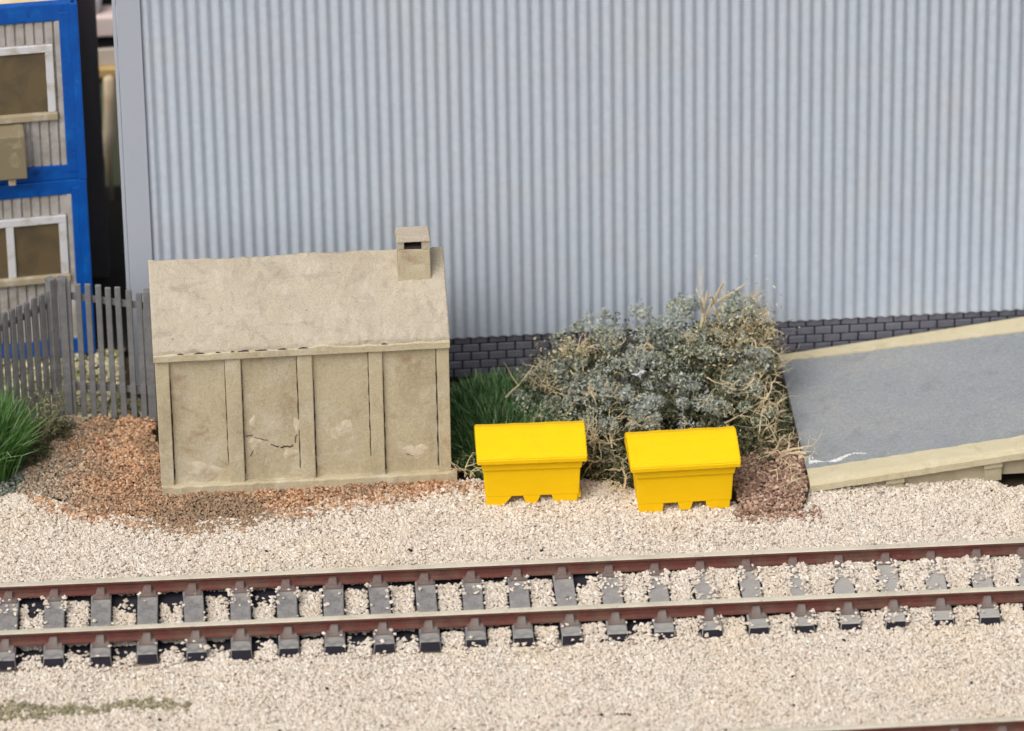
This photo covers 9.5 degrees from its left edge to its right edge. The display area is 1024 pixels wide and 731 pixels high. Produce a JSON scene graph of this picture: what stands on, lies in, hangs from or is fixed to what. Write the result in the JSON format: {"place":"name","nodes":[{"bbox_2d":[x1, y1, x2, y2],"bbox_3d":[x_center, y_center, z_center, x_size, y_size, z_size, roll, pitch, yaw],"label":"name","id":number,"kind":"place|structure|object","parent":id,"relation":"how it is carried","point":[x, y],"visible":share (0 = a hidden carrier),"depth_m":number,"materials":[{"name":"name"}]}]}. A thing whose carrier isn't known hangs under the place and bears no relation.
{"place":"outdoors","nodes":[
{"label":"outdoors","id":0,"kind":"place"},
{"bbox_2d":[21,416,76,467],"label":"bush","id":1,"kind":"object","parent":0,"point":[41,451],"visible":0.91,"depth_m":96.81,"materials":[{"name":"green plant"}]},
{"bbox_2d":[26,186,129,360],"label":"yard","id":2,"kind":"structure","parent":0,"point":[117,278],"depth_m":102.10,"materials":[{"name":"black"}]},
{"bbox_2d":[0,178,95,359],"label":"portable cabin","id":3,"kind":"object","parent":2,"relation":"on","point":[44,229],"visible":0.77,"depth_m":98.35,"materials":[{"name":"blue metal"}]},
{"bbox_2d":[0,214,70,287],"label":"window","id":4,"kind":"structure","parent":3,"relation":"in","point":[32,249],"depth_m":98.38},
{"bbox_2d":[0,0,86,185],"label":"portable cabin","id":5,"kind":"object","parent":3,"relation":"on","point":[42,135],"visible":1,"depth_m":97.06,"materials":[{"name":"blue metal"}]},
{"bbox_2d":[0,44,57,123],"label":"window","id":6,"kind":"structure","parent":5,"relation":"in","point":[27,82],"depth_m":96.97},
{"bbox_2d":[103,75,115,200],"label":"cream post","id":7,"kind":"object","parent":2,"relation":"on","point":[109,123],"visible":0.92,"depth_m":103.51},
{"bbox_2d":[77,0,109,277],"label":"dark wall","id":8,"kind":"structure","parent":0,"point":[95,179],"depth_m":100.58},
{"bbox_2d":[95,0,101,12],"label":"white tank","id":9,"kind":"object","parent":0,"point":[98,4],"visible":0.27,"depth_m":103.11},
{"bbox_2d":[96,0,124,186],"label":"building","id":10,"kind":"structure","parent":0,"point":[104,19],"depth_m":103.53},
{"bbox_2d":[0,481,1023,730],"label":"ballast ground","id":11,"kind":"structure","parent":0,"point":[158,665],"depth_m":91.25,"materials":[{"name":"beige gravel"}]},
{"bbox_2d":[0,420,73,495],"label":"gravel","id":12,"kind":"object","parent":11,"relation":"on","point":[17,478],"visible":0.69,"depth_m":95.83,"materials":[{"name":"brown gravel"}]},
{"bbox_2d":[0,376,52,482],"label":"grass tuft","id":13,"kind":"object","parent":12,"relation":"on","point":[14,440],"visible":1,"depth_m":95.71,"materials":[{"name":"green plant"}]},
{"bbox_2d":[13,361,81,439],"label":"weed sprig","id":14,"kind":"object","parent":12,"relation":"on","point":[49,423],"visible":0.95,"depth_m":96.70,"materials":[{"name":"green plant"}]},
{"bbox_2d":[0,697,192,720],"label":"moss","id":15,"kind":"object","parent":11,"relation":"on","point":[65,709],"visible":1,"depth_m":89.97,"materials":[{"name":"green plant"}]},
{"bbox_2d":[27,480,484,538],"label":"stray gravel","id":16,"kind":"structure","parent":11,"relation":"on","point":[41,499],"depth_m":94.90,"materials":[{"name":"beige gravel"}]},
{"bbox_2d":[436,362,579,482],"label":"grass clump","id":17,"kind":"object","parent":11,"relation":"on","point":[471,401],"visible":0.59,"depth_m":96.92,"materials":[{"name":"plant"}]},
{"bbox_2d":[27,489,992,730],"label":"dark stones","id":18,"kind":"object","parent":11,"relation":"on","point":[602,640],"visible":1,"depth_m":90.36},
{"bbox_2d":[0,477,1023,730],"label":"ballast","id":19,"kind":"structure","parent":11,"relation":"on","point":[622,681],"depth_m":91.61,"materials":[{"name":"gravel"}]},
{"bbox_2d":[474,420,586,506],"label":"grit bin","id":20,"kind":"object","parent":19,"relation":"on","point":[531,463],"visible":1,"depth_m":94.71,"materials":[{"name":"yellow plastic"}]},
{"bbox_2d":[732,499,821,524],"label":"stray soil","id":21,"kind":"structure","parent":19,"relation":"on","point":[797,513],"depth_m":94.51,"materials":[{"name":"brown soil"}]},
{"bbox_2d":[17,555,1023,664],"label":"trackbed","id":22,"kind":"structure","parent":11,"relation":"on","point":[169,598],"depth_m":92.48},
{"bbox_2d":[0,538,1023,669],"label":"railway track","id":23,"kind":"structure","parent":22,"relation":"on","point":[474,618],"depth_m":92.06,"materials":[{"name":"brown metal"}]},
{"bbox_2d":[451,396,784,497],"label":"weed patch","id":24,"kind":"object","parent":11,"relation":"on","point":[595,464],"visible":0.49,"depth_m":95.71,"materials":[{"name":"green plant"}]},
{"bbox_2d":[625,426,740,512],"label":"grit bin","id":25,"kind":"object","parent":11,"relation":"on","point":[685,469],"visible":1,"depth_m":94.46,"materials":[{"name":"yellow plastic"}]},
{"bbox_2d":[742,716,1023,730],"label":"railway track","id":26,"kind":"structure","parent":11,"relation":"on","point":[1014,723],"depth_m":88.76,"materials":[{"name":"brown metal"}]},
{"bbox_2d":[2,357,1023,520],"bbox_3d":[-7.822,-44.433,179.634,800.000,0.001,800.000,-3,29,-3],"label":"ground","id":27,"kind":"structure","parent":0,"point":[1014,480],"depth_m":97.37,"materials":[{"name":"soil"}]},
{"bbox_2d":[0,276,63,426],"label":"palisade fence","id":28,"kind":"object","parent":27,"relation":"on","point":[49,306],"visible":0.78,"depth_m":96.60,"materials":[{"name":"grey paint"}]},
{"bbox_2d":[3,349,141,426],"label":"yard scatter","id":29,"kind":"object","parent":27,"relation":"on","point":[97,375],"visible":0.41,"depth_m":98.54,"materials":[{"name":"beige gravel"}]},
{"bbox_2d":[57,276,157,426],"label":"palisade fence","id":30,"kind":"object","parent":27,"relation":"on","point":[66,296],"visible":0.88,"depth_m":96.97,"materials":[{"name":"grey paint"}]},
{"bbox_2d":[18,413,458,525],"bbox_3d":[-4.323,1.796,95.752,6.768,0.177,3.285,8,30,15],"label":"brown gravel","id":31,"kind":"structure","parent":27,"relation":"on","point":[135,457],"depth_m":95.46,"materials":[{"name":"brown gravel"}]},
{"bbox_2d":[148,226,456,502],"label":"concrete hut","id":32,"kind":"object","parent":27,"relation":"on","point":[300,370],"visible":1,"depth_m":94.71,"materials":[{"name":"beige concrete"}]},
{"bbox_2d":[112,0,1023,393],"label":"warehouse","id":33,"kind":"structure","parent":27,"relation":"on","point":[842,170],"depth_m":96.83,"materials":[{"name":"metal"}]},
{"bbox_2d":[485,255,799,464],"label":"shrub","id":34,"kind":"object","parent":27,"relation":"on","point":[600,390],"visible":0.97,"depth_m":96.83,"materials":[{"name":"green plant"}]},
{"bbox_2d":[633,369,646,377],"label":"plastic scrap","id":35,"kind":"object","parent":34,"relation":"on","point":[639,374],"visible":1,"depth_m":96.60,"materials":[{"name":"white plastic"}]},
{"bbox_2d":[714,413,808,515],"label":"soil heap","id":36,"kind":"object","parent":27,"relation":"on","point":[734,497],"visible":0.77,"depth_m":95.31,"materials":[{"name":"brown soil"}]},
{"bbox_2d":[732,433,808,516],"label":"red soil","id":37,"kind":"structure","parent":36,"relation":"on","point":[752,489],"depth_m":95.18,"materials":[{"name":"brown soil"}]},
{"bbox_2d":[731,375,819,492],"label":"dry bramble","id":38,"kind":"object","parent":36,"relation":"on","point":[760,433],"visible":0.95,"depth_m":96.09,"materials":[{"name":"plant"}]},
{"bbox_2d":[779,317,1023,491],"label":"loading ramp","id":39,"kind":"structure","parent":27,"relation":"on","point":[945,405],"depth_m":96.78,"materials":[{"name":"grey concrete"}]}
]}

